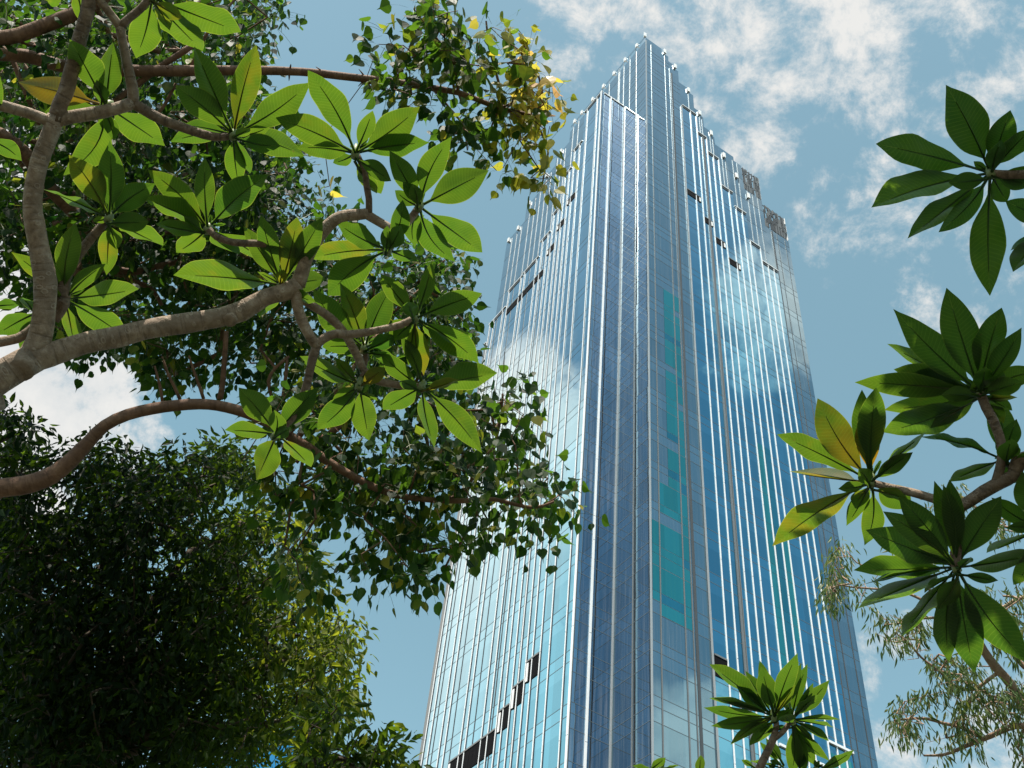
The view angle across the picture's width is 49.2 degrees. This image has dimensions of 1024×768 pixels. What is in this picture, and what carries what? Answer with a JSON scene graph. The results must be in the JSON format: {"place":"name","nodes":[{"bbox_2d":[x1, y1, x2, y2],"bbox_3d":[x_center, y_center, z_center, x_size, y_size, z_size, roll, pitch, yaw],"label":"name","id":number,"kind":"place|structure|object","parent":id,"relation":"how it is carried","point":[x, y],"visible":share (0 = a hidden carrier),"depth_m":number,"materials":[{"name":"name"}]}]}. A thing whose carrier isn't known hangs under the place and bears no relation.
{"place":"outdoors","nodes":[
{"label":"outdoors","id":0,"kind":"place"},
{"bbox_2d":[205,725,362,767],"bbox_3d":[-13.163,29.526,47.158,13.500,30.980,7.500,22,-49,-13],"label":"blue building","id":1,"kind":"structure","parent":0,"point":[272,757],"depth_m":54.55,"materials":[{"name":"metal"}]},
{"bbox_2d":[0,0,1023,767],"label":"sky","id":2,"kind":"structure","parent":0,"point":[801,95],"materials":[{"name":"blue"}]},
{"bbox_2d":[419,32,877,767],"bbox_3d":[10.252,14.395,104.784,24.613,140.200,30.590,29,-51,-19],"label":"glass tower","id":3,"kind":"structure","parent":0,"point":[647,320],"depth_m":93.72,"materials":[{"name":"glass"}]},
{"label":"ground","id":4,"kind":"structure","parent":0,"visible":0},
{"bbox_2d":[0,392,379,767],"bbox_3d":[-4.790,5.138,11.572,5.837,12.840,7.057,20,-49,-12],"label":"broadleaf tree","id":5,"kind":"object","parent":4,"relation":"on","point":[135,697],"visible":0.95,"depth_m":12.00,"materials":[{"name":"green plant"}]},
{"bbox_2d":[0,0,496,479],"bbox_3d":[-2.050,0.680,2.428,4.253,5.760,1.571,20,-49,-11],"label":"frangipani tree","id":6,"kind":"object","parent":4,"relation":"on","point":[298,248],"visible":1,"depth_m":4.34,"materials":[{"name":"green plant"}]},
{"bbox_2d":[0,0,610,625],"bbox_3d":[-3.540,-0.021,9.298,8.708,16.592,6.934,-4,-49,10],"label":"fig tree","id":7,"kind":"object","parent":4,"relation":"on","point":[36,44],"visible":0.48,"depth_m":8.20,"materials":[{"name":"green plant"}]},
{"bbox_2d":[270,670,434,767],"bbox_3d":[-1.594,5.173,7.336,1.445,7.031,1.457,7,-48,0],"label":"young tree","id":8,"kind":"object","parent":4,"relation":"on","point":[369,754],"visible":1,"depth_m":9.33,"materials":[{"name":"green plant"}]},
{"bbox_2d":[632,653,853,767],"bbox_3d":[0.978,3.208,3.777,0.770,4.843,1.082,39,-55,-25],"label":"frangipani tree","id":9,"kind":"object","parent":4,"relation":"on","point":[764,690],"visible":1,"depth_m":5.28,"materials":[{"name":"green plant"}]},
{"bbox_2d":[773,85,1023,671],"bbox_3d":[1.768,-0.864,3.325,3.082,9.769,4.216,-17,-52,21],"label":"frangipani tree","id":10,"kind":"object","parent":4,"relation":"on","point":[917,540],"visible":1,"depth_m":4.32,"materials":[{"name":"green plant"}]},
{"bbox_2d":[813,483,1023,767],"bbox_3d":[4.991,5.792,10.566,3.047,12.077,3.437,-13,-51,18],"label":"gum tree","id":11,"kind":"object","parent":4,"relation":"on","point":[1015,694],"visible":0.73,"depth_m":13.39,"materials":[{"name":"green plant"}]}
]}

